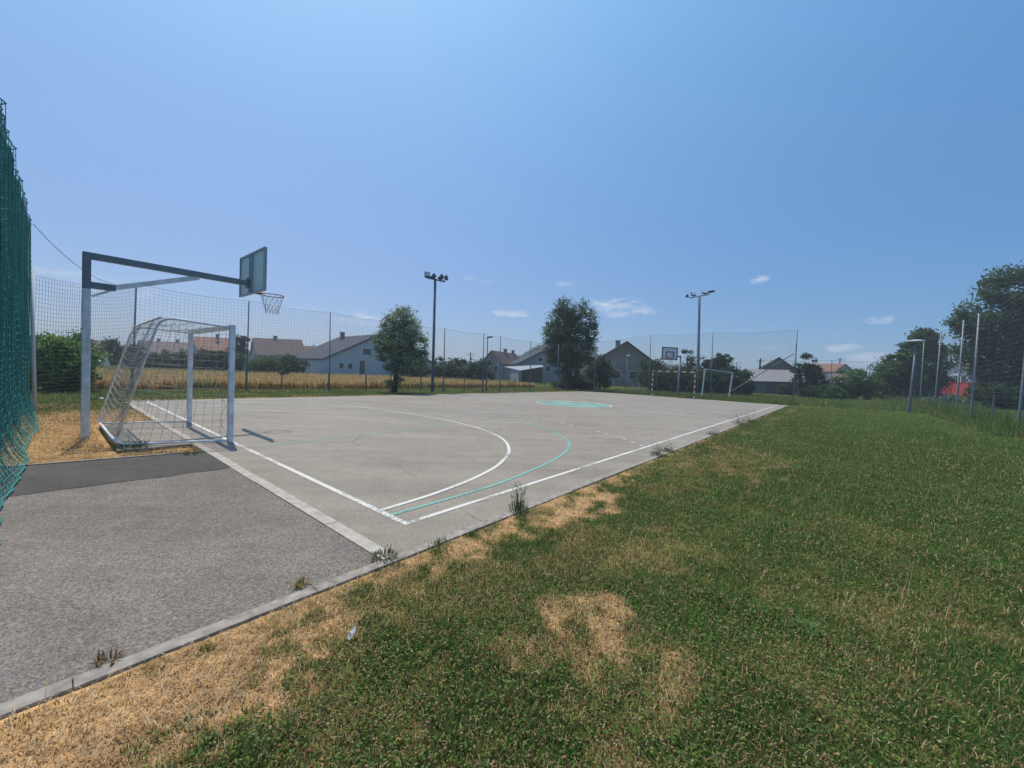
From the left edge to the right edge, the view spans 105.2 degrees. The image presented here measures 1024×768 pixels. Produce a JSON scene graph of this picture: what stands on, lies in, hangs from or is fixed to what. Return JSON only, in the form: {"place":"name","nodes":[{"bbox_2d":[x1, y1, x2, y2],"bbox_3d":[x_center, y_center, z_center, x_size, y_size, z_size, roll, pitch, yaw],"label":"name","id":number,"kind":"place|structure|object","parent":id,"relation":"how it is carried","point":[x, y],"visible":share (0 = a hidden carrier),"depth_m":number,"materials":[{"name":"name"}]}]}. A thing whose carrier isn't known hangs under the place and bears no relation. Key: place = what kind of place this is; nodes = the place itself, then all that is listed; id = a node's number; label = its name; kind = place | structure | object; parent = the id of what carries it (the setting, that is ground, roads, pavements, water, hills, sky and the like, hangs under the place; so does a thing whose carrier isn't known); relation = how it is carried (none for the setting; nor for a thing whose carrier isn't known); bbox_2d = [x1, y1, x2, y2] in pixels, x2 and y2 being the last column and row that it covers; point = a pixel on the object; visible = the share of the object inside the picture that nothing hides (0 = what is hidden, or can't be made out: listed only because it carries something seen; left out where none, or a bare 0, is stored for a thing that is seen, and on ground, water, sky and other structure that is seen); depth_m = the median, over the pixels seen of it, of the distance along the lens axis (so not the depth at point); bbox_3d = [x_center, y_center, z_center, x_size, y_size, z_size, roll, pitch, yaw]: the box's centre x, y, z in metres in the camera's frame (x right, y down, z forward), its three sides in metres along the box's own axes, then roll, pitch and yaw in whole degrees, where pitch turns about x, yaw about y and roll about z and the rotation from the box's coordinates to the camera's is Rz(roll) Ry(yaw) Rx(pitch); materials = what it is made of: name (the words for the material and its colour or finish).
{"place":"outdoors","nodes":[
{"label":"outdoors","id":0,"kind":"place"},
{"bbox_2d":[0,463,379,703],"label":"path","id":1,"kind":"structure","parent":0,"point":[134,567],"depth_m":2.68,"materials":[{"name":"grey asphalt"}]},
{"bbox_2d":[92,646,126,667],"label":"weed","id":2,"kind":"object","parent":1,"relation":"on","point":[103,659],"visible":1,"depth_m":1.79,"materials":[{"name":"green plant"}]},
{"bbox_2d":[0,452,229,497],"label":"path patch","id":3,"kind":"object","parent":1,"relation":"on","point":[34,479],"visible":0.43,"depth_m":4.71,"materials":[{"name":"grey asphalt"}]},
{"bbox_2d":[181,450,200,455],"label":"weed","id":4,"kind":"object","parent":3,"relation":"on","point":[194,452],"visible":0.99,"depth_m":5.74,"materials":[{"name":"green plant"}]},
{"bbox_2d":[288,575,310,589],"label":"weed","id":5,"kind":"object","parent":1,"relation":"on","point":[300,582],"visible":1,"depth_m":2.47,"materials":[{"name":"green plant"}]},
{"bbox_2d":[0,365,1023,767],"bbox_3d":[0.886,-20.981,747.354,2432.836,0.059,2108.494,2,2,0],"label":"ground","id":6,"kind":"structure","parent":0,"point":[136,675],"depth_m":2.12,"materials":[{"name":"green plant"}]},
{"bbox_2d":[0,98,38,541],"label":"green net","id":7,"kind":"object","parent":6,"relation":"on","point":[17,325],"visible":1,"depth_m":5.96,"materials":[{"name":"teal fabric"}]},
{"bbox_2d":[30,330,112,390],"bbox_3d":[-17.111,-0.841,14.575,3.759,2.315,2.106,2,2,0],"label":"fig bush","id":8,"kind":"object","parent":6,"relation":"on","point":[44,359],"visible":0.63,"depth_m":14.21,"materials":[{"name":"green plant"}]},
{"bbox_2d":[57,326,102,368],"bbox_3d":[-35.380,-2.829,31.943,3.290,3.692,2.527,2,2,0],"label":"round bush","id":9,"kind":"object","parent":6,"relation":"on","point":[75,333],"visible":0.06,"depth_m":31.79,"materials":[{"name":"green plant"}]},
{"bbox_2d":[92,341,114,352],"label":"old house","id":10,"kind":"structure","parent":6,"relation":"on","point":[96,345],"depth_m":67.65,"materials":[{"name":"ceramic"}]},
{"bbox_2d":[9,450,203,466],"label":"kerb","id":11,"kind":"structure","parent":6,"relation":"on","point":[103,458],"depth_m":5.26,"materials":[{"name":"concrete"}]},
{"bbox_2d":[107,355,123,365],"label":"garden bush","id":12,"kind":"object","parent":6,"relation":"on","point":[113,362],"visible":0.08,"depth_m":54.56,"materials":[{"name":"green plant"}]},
{"bbox_2d":[97,336,145,362],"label":"hazel bush","id":13,"kind":"object","parent":6,"relation":"on","point":[118,347],"visible":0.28,"depth_m":57.44,"materials":[{"name":"green plant"}]},
{"bbox_2d":[99,423,191,453],"bbox_3d":[-6.784,0.936,7.133,3.220,0.060,0.870,4,2,40],"label":"goal pad","id":14,"kind":"object","parent":6,"relation":"on","point":[167,435],"visible":0.66,"depth_m":6.85,"materials":[{"name":"concrete"}]},
{"bbox_2d":[107,439,151,449],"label":"weed","id":15,"kind":"object","parent":14,"relation":"on","point":[127,446],"visible":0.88,"depth_m":6.03,"materials":[{"name":"green plant"}]},
{"bbox_2d":[116,353,176,367],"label":"hedge bush","id":16,"kind":"object","parent":6,"relation":"on","point":[151,359],"visible":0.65,"depth_m":51.48,"materials":[{"name":"green plant"}]},
{"bbox_2d":[137,338,187,358],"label":"clay house","id":17,"kind":"structure","parent":6,"relation":"on","point":[171,344],"depth_m":87.34,"materials":[{"name":"tile"}]},
{"bbox_2d":[80,246,283,440],"bbox_3d":[-5.992,-0.866,7.642,2.986,3.878,1.489,-2,4,-67],"label":"basketball stand","id":18,"kind":"object","parent":6,"relation":"on","point":[252,279],"visible":0.96,"depth_m":6.96,"materials":[{"name":"grey paint"}]},
{"bbox_2d":[158,349,206,368],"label":"elder bush","id":19,"kind":"object","parent":6,"relation":"on","point":[181,356],"visible":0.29,"depth_m":53.23,"materials":[{"name":"green plant"}]},
{"bbox_2d":[193,334,228,357],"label":"orange house","id":20,"kind":"structure","parent":6,"relation":"on","point":[209,340],"depth_m":80.28,"materials":[{"name":"red tile"}]},
{"bbox_2d":[184,346,246,370],"bbox_3d":[-38.946,-3.363,51.956,7.457,3.307,4.035,2,2,-20],"label":"laurel bush","id":21,"kind":"object","parent":6,"relation":"on","point":[220,365],"visible":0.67,"depth_m":51.48,"materials":[{"name":"green plant"}]},
{"bbox_2d":[225,334,251,369],"bbox_3d":[-42.719,-5.069,61.979,4.895,5.846,3.674,3,2,17],"label":"grey poplar","id":22,"kind":"object","parent":6,"relation":"on","point":[239,340],"visible":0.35,"depth_m":61.68,"materials":[{"name":"green plant"}]},
{"bbox_2d":[129,403,394,558],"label":"kerb","id":23,"kind":"structure","parent":6,"relation":"on","point":[359,540],"depth_m":3.96,"materials":[{"name":"concrete"}]},
{"bbox_2d":[369,543,398,562],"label":"weed","id":24,"kind":"object","parent":23,"relation":"on","point":[389,550],"visible":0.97,"depth_m":2.87,"materials":[{"name":"green plant"}]},
{"bbox_2d":[242,353,285,372],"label":"privet bush","id":25,"kind":"object","parent":6,"relation":"on","point":[254,365],"visible":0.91,"depth_m":49.20,"materials":[{"name":"green plant"}]},
{"bbox_2d":[249,336,304,360],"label":"brown house","id":26,"kind":"structure","parent":6,"relation":"on","point":[295,344],"depth_m":86.50,"materials":[{"name":"tile"}]},
{"bbox_2d":[277,360,291,375],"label":"pear tree","id":27,"kind":"object","parent":6,"relation":"on","point":[287,369],"visible":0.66,"depth_m":32.85,"materials":[{"name":"green plant"}]},
{"bbox_2d":[275,353,310,372],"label":"hawthorn bush","id":28,"kind":"object","parent":6,"relation":"on","point":[296,366],"visible":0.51,"depth_m":51.48,"materials":[{"name":"green plant"}]},
{"bbox_2d":[90,367,534,389],"bbox_3d":[-15.189,-0.542,33.167,20.362,0.685,30.906,4,2,40],"label":"wheat","id":29,"kind":"object","parent":6,"relation":"on","point":[314,381],"visible":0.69,"depth_m":24.41,"materials":[{"name":"yellow plant"}]},
{"bbox_2d":[44,286,593,391],"bbox_3d":[-4.778,-1.695,24.600,32.096,4.580,2.816,1,2,-42],"label":"side net fence","id":30,"kind":"object","parent":6,"relation":"on","point":[246,370],"visible":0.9,"depth_m":20.63,"materials":[{"name":"fabric"}]},
{"bbox_2d":[30,224,135,405],"bbox_3d":[-13.400,-1.812,12.585,0.050,4.472,7.311,1,2,-29],"label":"corner net fence","id":31,"kind":"object","parent":30,"relation":"attached to","point":[75,342],"visible":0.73,"depth_m":11.43,"materials":[{"name":"metal"}]},
{"bbox_2d":[347,626,355,639],"bbox_3d":[-0.823,1.277,2.011,0.024,0.037,0.060,3,2,14],"label":"paper scrap","id":32,"kind":"object","parent":6,"relation":"on","point":[352,631],"visible":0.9,"depth_m":2.01,"materials":[{"name":"white paper"}]},
{"bbox_2d":[295,332,431,375],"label":"white house","id":33,"kind":"structure","parent":6,"relation":"on","point":[350,360],"depth_m":55.03,"materials":[{"name":"white paint"}]},
{"bbox_2d":[338,362,344,368],"bbox_3d":[-23.964,-2.567,54.992,0.800,1.000,0.101,2,2,0],"label":"window","id":34,"kind":"structure","parent":33,"relation":"in","point":[341,365],"depth_m":54.98,"materials":[{"name":"grey glass"}]},
{"bbox_2d":[347,362,352,369],"bbox_3d":[-22.734,-2.515,54.992,0.800,1.000,0.101,2,2,0],"label":"window","id":35,"kind":"structure","parent":33,"relation":"in","point":[349,365],"depth_m":54.97,"materials":[{"name":"grey glass"}]},
{"bbox_2d":[358,360,365,374],"bbox_3d":[-21.048,-2.344,54.997,1.000,2.100,0.101,2,2,0],"label":"door","id":36,"kind":"structure","parent":33,"relation":"in","point":[362,369],"depth_m":54.98,"materials":[{"name":"grey glass"}]},
{"bbox_2d":[362,348,371,355],"bbox_3d":[-20.340,-4.515,54.931,1.400,1.100,0.101,2,2,0],"label":"window","id":37,"kind":"structure","parent":33,"relation":"in","point":[364,350],"depth_m":54.92,"materials":[{"name":"grey glass"}]},
{"bbox_2d":[0,405,787,718],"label":"kerb","id":38,"kind":"structure","parent":6,"relation":"on","point":[61,688],"depth_m":2.11,"materials":[{"name":"concrete"}]},
{"bbox_2d":[507,482,528,514],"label":"weed","id":39,"kind":"object","parent":38,"relation":"on","point":[518,506],"visible":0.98,"depth_m":3.94,"materials":[{"name":"green plant"}]},
{"bbox_2d":[660,442,674,453],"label":"weed","id":40,"kind":"object","parent":38,"relation":"on","point":[668,449],"visible":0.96,"depth_m":7.49,"materials":[{"name":"green plant"}]},
{"bbox_2d":[732,411,746,424],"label":"weed","id":41,"kind":"object","parent":38,"relation":"on","point":[741,422],"visible":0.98,"depth_m":12.70,"materials":[{"name":"green plant"}]},
{"bbox_2d":[369,304,431,392],"bbox_3d":[-6.152,-1.957,21.904,3.372,5.090,2.931,3,2,25],"label":"broadleaf tree","id":42,"kind":"object","parent":6,"relation":"on","point":[403,336],"visible":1,"depth_m":21.55,"materials":[{"name":"green plant"}]},
{"bbox_2d":[401,355,465,378],"bbox_3d":[-9.416,-1.833,45.962,8.058,3.153,3.784,2,2,0],"label":"thicket","id":43,"kind":"object","parent":6,"relation":"on","point":[453,370],"visible":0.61,"depth_m":45.43,"materials":[{"name":"green plant"}]},
{"bbox_2d":[424,272,447,391],"bbox_3d":[-4.790,-3.168,24.072,1.693,7.473,0.436,3,2,19],"label":"floodlight mast","id":44,"kind":"object","parent":6,"relation":"on","point":[433,276],"visible":0.93,"depth_m":23.94,"materials":[{"name":"metal"}]},
{"bbox_2d":[425,535,452,552],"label":"weed","id":45,"kind":"object","parent":6,"relation":"on","point":[441,544],"visible":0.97,"depth_m":3.05,"materials":[{"name":"green plant"}]},
{"bbox_2d":[127,391,785,553],"bbox_3d":[2.901,0.995,18.834,14.590,0.080,29.290,4,2,40],"label":"court","id":46,"kind":"object","parent":6,"relation":"on","point":[380,469],"visible":0.95,"depth_m":7.41,"materials":[{"name":"concrete"}]},
{"bbox_2d":[97,317,235,446],"bbox_3d":[-6.477,-0.032,7.212,3.389,2.222,1.402,4,2,40],"label":"handball goal","id":47,"kind":"object","parent":46,"relation":"on","point":[231,380],"visible":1,"depth_m":6.65,"materials":[{"name":"grey paint"}]},
{"bbox_2d":[150,392,769,514],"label":"basketball lines","id":48,"kind":"object","parent":46,"relation":"on","point":[557,457],"visible":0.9,"depth_m":6.22,"materials":[{"name":"green paint"}]},
{"bbox_2d":[147,392,776,524],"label":"court lines","id":49,"kind":"object","parent":46,"relation":"on","point":[384,513],"visible":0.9,"depth_m":4.99,"materials":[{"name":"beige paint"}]},
{"bbox_2d":[384,396,733,445],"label":"court dashes","id":50,"kind":"object","parent":46,"relation":"on","point":[543,419],"visible":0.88,"depth_m":10.73,"materials":[{"name":"white paint"}]},
{"bbox_2d":[538,401,609,406],"bbox_3d":[2.964,0.954,18.743,3.440,0.001,3.440,2,2,0],"label":"circle","id":51,"kind":"object","parent":46,"relation":"on","point":[573,404],"visible":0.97,"depth_m":18.61,"materials":[{"name":"green paint"}]},
{"bbox_2d":[651,370,697,398],"bbox_3d":[12.507,0.032,30.000,3.180,2.016,1.155,4,2,40],"label":"striped goal","id":52,"kind":"object","parent":46,"relation":"on","point":[687,372],"visible":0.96,"depth_m":30.06,"materials":[{"name":"metal"}]},
{"bbox_2d":[456,356,498,380],"bbox_3d":[-4.577,-2.000,51.923,6.218,3.467,3.518,2,2,0],"label":"brush","id":53,"kind":"object","parent":6,"relation":"on","point":[474,366],"visible":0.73,"depth_m":51.49,"materials":[{"name":"green plant"}]},
{"bbox_2d":[485,336,491,390],"bbox_3d":[-1.614,-1.374,27.316,0.424,3.963,0.280,3,2,14],"label":"street lamp","id":54,"kind":"object","parent":6,"relation":"on","point":[487,360],"visible":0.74,"depth_m":27.28,"materials":[{"name":"metal"}]},
{"bbox_2d":[120,344,865,383],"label":"treeline","id":55,"kind":"object","parent":6,"relation":"on","point":[249,358],"visible":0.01,"depth_m":121.96,"materials":[{"name":"green plant"}]},
{"bbox_2d":[484,349,518,379],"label":"gabled house","id":56,"kind":"structure","parent":6,"relation":"on","point":[512,357],"depth_m":71.34,"materials":[{"name":"brown tile"}]},
{"bbox_2d":[506,365,543,382],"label":"open shed","id":57,"kind":"structure","parent":6,"relation":"on","point":[534,377],"depth_m":58.26,"materials":[{"name":"metal"}]},
{"bbox_2d":[508,350,564,382],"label":"village house","id":58,"kind":"structure","parent":6,"relation":"on","point":[519,362],"depth_m":62.04,"materials":[{"name":"grey tile"}]},
{"bbox_2d":[545,366,550,371],"bbox_3d":[5.680,-2.427,61.990,0.900,1.000,0.101,2,2,0],"label":"window","id":59,"kind":"structure","parent":58,"relation":"in","point":[546,367],"depth_m":61.97,"materials":[{"name":"grey glass"}]},
{"bbox_2d":[538,296,600,389],"bbox_3d":[5.599,-3.832,36.931,6.447,8.945,4.669,2,2,0],"label":"broadleaf tree","id":60,"kind":"object","parent":6,"relation":"on","point":[565,331],"visible":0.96,"depth_m":36.48,"materials":[{"name":"green plant"}]},
{"bbox_2d":[549,374,602,389],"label":"bush","id":61,"kind":"object","parent":6,"relation":"on","point":[583,382],"visible":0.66,"depth_m":38.55,"materials":[{"name":"green plant"}]},
{"bbox_2d":[581,354,617,388],"bbox_3d":[9.303,-1.290,41.062,3.695,3.917,2.996,1,2,-29],"label":"walnut tree","id":62,"kind":"object","parent":6,"relation":"on","point":[601,371],"visible":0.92,"depth_m":40.69,"materials":[{"name":"green plant"}]},
{"bbox_2d":[592,340,652,386],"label":"veranda house","id":63,"kind":"structure","parent":6,"relation":"on","point":[630,349],"depth_m":60.00,"materials":[{"name":"grey paint"}]},
{"bbox_2d":[615,370,620,378],"bbox_3d":[16.108,-1.427,60.039,1.300,1.400,0.101,2,2,0],"label":"window","id":64,"kind":"structure","parent":63,"relation":"in","point":[619,375],"depth_m":60.04,"materials":[{"name":"grey glass"}]},
{"bbox_2d":[628,371,636,379],"bbox_3d":[18.556,-1.324,60.037,1.300,1.400,0.101,2,2,0],"label":"window","id":65,"kind":"structure","parent":63,"relation":"in","point":[631,377],"depth_m":60.02,"materials":[{"name":"grey glass"}]},
{"bbox_2d":[633,357,675,387],"bbox_3d":[19.153,-1.473,52.027,5.939,4.429,3.679,2,2,0],"label":"cedar bush","id":66,"kind":"object","parent":6,"relation":"on","point":[644,366],"visible":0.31,"depth_m":51.95,"materials":[{"name":"green plant"}]},
{"bbox_2d":[649,444,664,456],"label":"weed","id":67,"kind":"object","parent":6,"relation":"on","point":[658,452],"visible":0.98,"depth_m":7.07,"materials":[{"name":"green plant"}]},
{"bbox_2d":[661,347,681,394],"bbox_3d":[12.738,-0.859,30.613,2.482,3.946,0.818,1,2,-35],"label":"basketball hoop","id":68,"kind":"object","parent":6,"relation":"on","point":[669,353],"visible":0.97,"depth_m":30.31,"materials":[{"name":"metal"}]},
{"bbox_2d":[642,365,707,393],"bbox_3d":[17.358,-0.511,40.966,7.274,3.035,2.816,2,2,0],"label":"lilac bush","id":69,"kind":"object","parent":6,"relation":"on","point":[666,385],"visible":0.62,"depth_m":40.60,"materials":[{"name":"green plant"}]},
{"bbox_2d":[671,349,705,375],"bbox_3d":[22.320,-1.669,47.931,5.218,5.359,3.162,2,2,0],"label":"young tree","id":70,"kind":"object","parent":6,"relation":"on","point":[690,364],"visible":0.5,"depth_m":47.94,"materials":[{"name":"green plant"}]},
{"bbox_2d":[593,330,797,402],"bbox_3d":[13.892,-1.499,31.456,14.368,5.271,2.318,3,2,31],"label":"end net fence","id":71,"kind":"object","parent":6,"relation":"on","point":[761,374],"visible":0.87,"depth_m":30.75,"materials":[{"name":"metal"}]},
{"bbox_2d":[686,290,714,372],"bbox_3d":[21.614,-4.934,45.642,3.119,11.933,0.707,3,2,13],"label":"floodlight mast","id":72,"kind":"object","parent":6,"relation":"on","point":[698,331],"visible":0.86,"depth_m":45.41,"materials":[{"name":"metal"}]},
{"bbox_2d":[685,369,732,396],"bbox_3d":[16.805,-0.097,33.508,3.664,2.403,1.064,2,2,0],"label":"training goal","id":73,"kind":"object","parent":6,"relation":"on","point":[718,382],"visible":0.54,"depth_m":32.99,"materials":[{"name":"metal"}]},
{"bbox_2d":[700,352,741,379],"bbox_3d":[24.314,-1.293,45.900,4.841,4.913,4.054,2,2,0],"label":"apple tree","id":74,"kind":"object","parent":6,"relation":"on","point":[720,361],"visible":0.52,"depth_m":45.52,"materials":[{"name":"green plant"}]},
{"bbox_2d":[691,364,756,394],"bbox_3d":[22.215,-0.463,40.992,7.077,3.318,3.045,2,2,0],"label":"bramble","id":75,"kind":"object","parent":6,"relation":"on","point":[736,382],"visible":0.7,"depth_m":40.59,"materials":[{"name":"green plant"}]},
{"bbox_2d":[744,412,757,422],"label":"weed","id":76,"kind":"object","parent":6,"relation":"on","point":[750,419],"visible":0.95,"depth_m":13.66,"materials":[{"name":"green plant"}]},
{"bbox_2d":[735,369,805,394],"bbox_3d":[36.115,-0.234,53.326,10.036,3.707,3.656,2,2,0],"label":"lean to shed","id":77,"kind":"object","parent":6,"relation":"on","point":[768,380],"visible":0.45,"depth_m":52.02,"materials":[{"name":"grey metal"}]},
{"bbox_2d":[767,382,774,393],"bbox_3d":[34.231,0.491,51.650,0.900,1.700,0.160,2,2,0],"label":"door","id":78,"kind":"structure","parent":77,"relation":"in","point":[770,387],"depth_m":51.58,"materials":[{"name":"grey"}]},
{"bbox_2d":[758,357,791,369],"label":"barn","id":79,"kind":"structure","parent":6,"relation":"on","point":[784,364],"depth_m":55.98,"materials":[{"name":"grey brick"}]},
{"bbox_2d":[777,383,796,394],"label":"ivy bush","id":80,"kind":"object","parent":6,"relation":"on","point":[787,390],"visible":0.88,"depth_m":48.76,"materials":[{"name":"green plant"}]},
{"bbox_2d":[787,614,829,637],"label":"weed","id":81,"kind":"object","parent":6,"relation":"on","point":[807,627],"visible":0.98,"depth_m":2.23,"materials":[{"name":"green plant"}]},
{"bbox_2d":[788,352,829,394],"bbox_3d":[35.856,-1.144,47.000,4.698,5.498,3.511,2,2,0],"label":"plum tree","id":82,"kind":"object","parent":6,"relation":"on","point":[810,372],"visible":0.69,"depth_m":46.63,"materials":[{"name":"green plant"}]},
{"bbox_2d":[795,385,822,397],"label":"nettle bush","id":83,"kind":"object","parent":6,"relation":"on","point":[810,391],"visible":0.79,"depth_m":40.73,"materials":[{"name":"green plant"}]},
{"bbox_2d":[759,360,873,385],"bbox_3d":[46.945,-1.034,60.039,18.311,5.416,0.174,2,2,0],"label":"cross fence","id":84,"kind":"object","parent":6,"relation":"on","point":[831,365],"visible":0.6,"depth_m":59.99,"materials":[{"name":"metal"}]},
{"bbox_2d":[806,364,852,381],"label":"orange house","id":85,"kind":"structure","parent":6,"relation":"on","point":[827,368],"depth_m":88.67,"materials":[{"name":"red tile"}]},
{"bbox_2d":[818,374,845,386],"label":"clay shed","id":86,"kind":"structure","parent":6,"relation":"on","point":[833,375],"depth_m":62.71,"materials":[{"name":"paint"}]},
{"bbox_2d":[817,383,850,399],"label":"vine bush","id":87,"kind":"object","parent":6,"relation":"on","point":[835,392],"visible":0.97,"depth_m":39.68,"materials":[{"name":"green plant"}]},
{"bbox_2d":[827,367,886,399],"bbox_3d":[38.856,-0.096,44.316,6.349,3.843,3.689,2,2,0],"label":"green bush","id":88,"kind":"object","parent":6,"relation":"on","point":[854,387],"visible":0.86,"depth_m":43.62,"materials":[{"name":"green plant"}]},
{"bbox_2d":[865,358,896,397],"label":"dogwood bush","id":89,"kind":"object","parent":6,"relation":"on","point":[886,392],"visible":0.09,"depth_m":51.72,"materials":[{"name":"green plant"}]},
{"bbox_2d":[868,326,959,390],"bbox_3d":[46.899,-2.405,45.734,9.418,9.076,6.084,2,2,0],"label":"oak tree","id":90,"kind":"object","parent":6,"relation":"on","point":[897,370],"visible":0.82,"depth_m":45.07,"materials":[{"name":"green plant"}]},
{"bbox_2d":[907,340,925,412],"bbox_3d":[23.904,-0.415,23.263,0.797,4.442,0.797,2,2,0],"label":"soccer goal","id":91,"kind":"object","parent":6,"relation":"on","point":[911,385],"visible":0.93,"depth_m":23.19,"materials":[{"name":"metal"}]},
{"bbox_2d":[886,382,947,397],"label":"blackthorn bush","id":92,"kind":"object","parent":6,"relation":"on","point":[906,388],"visible":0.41,"depth_m":44.65,"materials":[{"name":"green plant"}]},
{"bbox_2d":[879,290,1023,426],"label":"boundary fence","id":93,"kind":"object","parent":6,"relation":"on","point":[974,361],"visible":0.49,"depth_m":18.93,"materials":[{"name":"metal"}]},
{"bbox_2d":[918,394,988,408],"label":"rose bush","id":94,"kind":"object","parent":6,"relation":"on","point":[960,399],"visible":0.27,"depth_m":32.66,"materials":[{"name":"green plant"}]},
{"bbox_2d":[940,382,988,397],"bbox_3d":[63.578,1.093,55.267,2.559,2.657,4.931,2,2,0],"label":"red container","id":95,"kind":"object","parent":6,"relation":"on","point":[963,385],"visible":0.23,"depth_m":54.86,"materials":[{"name":"paint"}]},
{"bbox_2d":[953,383,968,397],"bbox_3d":[62.344,1.068,54.373,0.060,2.257,1.800,2,2,0],"label":"door","id":96,"kind":"structure","parent":95,"relation":"in","point":[963,386],"depth_m":54.33,"materials":[{"name":"red"}]},
{"bbox_2d":[942,364,1005,381],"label":"pale house","id":97,"kind":"structure","parent":6,"relation":"on","point":[954,374],"depth_m":61.29,"materials":[{"name":"white paint"}]},
{"bbox_2d":[960,375,967,381],"bbox_3d":[69.878,-0.771,60.436,0.103,1.200,0.900,2,2,0],"label":"window","id":98,"kind":"structure","parent":97,"relation":"in","point":[963,379],"depth_m":60.51,"materials":[{"name":"grey glass"}]},
{"bbox_2d":[939,260,1023,395],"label":"tall tree","id":99,"kind":"object","parent":6,"relation":"on","point":[992,295],"visible":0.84,"depth_m":39.55,"materials":[{"name":"green plant"}]},
{"bbox_2d":[960,381,1023,410],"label":"holly bush","id":100,"kind":"object","parent":6,"relation":"on","point":[1002,394],"visible":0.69,"depth_m":32.77,"materials":[{"name":"green plant"}]},
{"bbox_2d":[0,0,1023,379],"label":"sky","id":101,"kind":"structure","parent":0,"point":[841,174],"materials":[{"name":"blue"}]},
{"bbox_2d":[517,343,702,373],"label":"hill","id":102,"kind":"structure","parent":0,"point":[540,349],"depth_m":262.28,"materials":[{"name":"green plant"}]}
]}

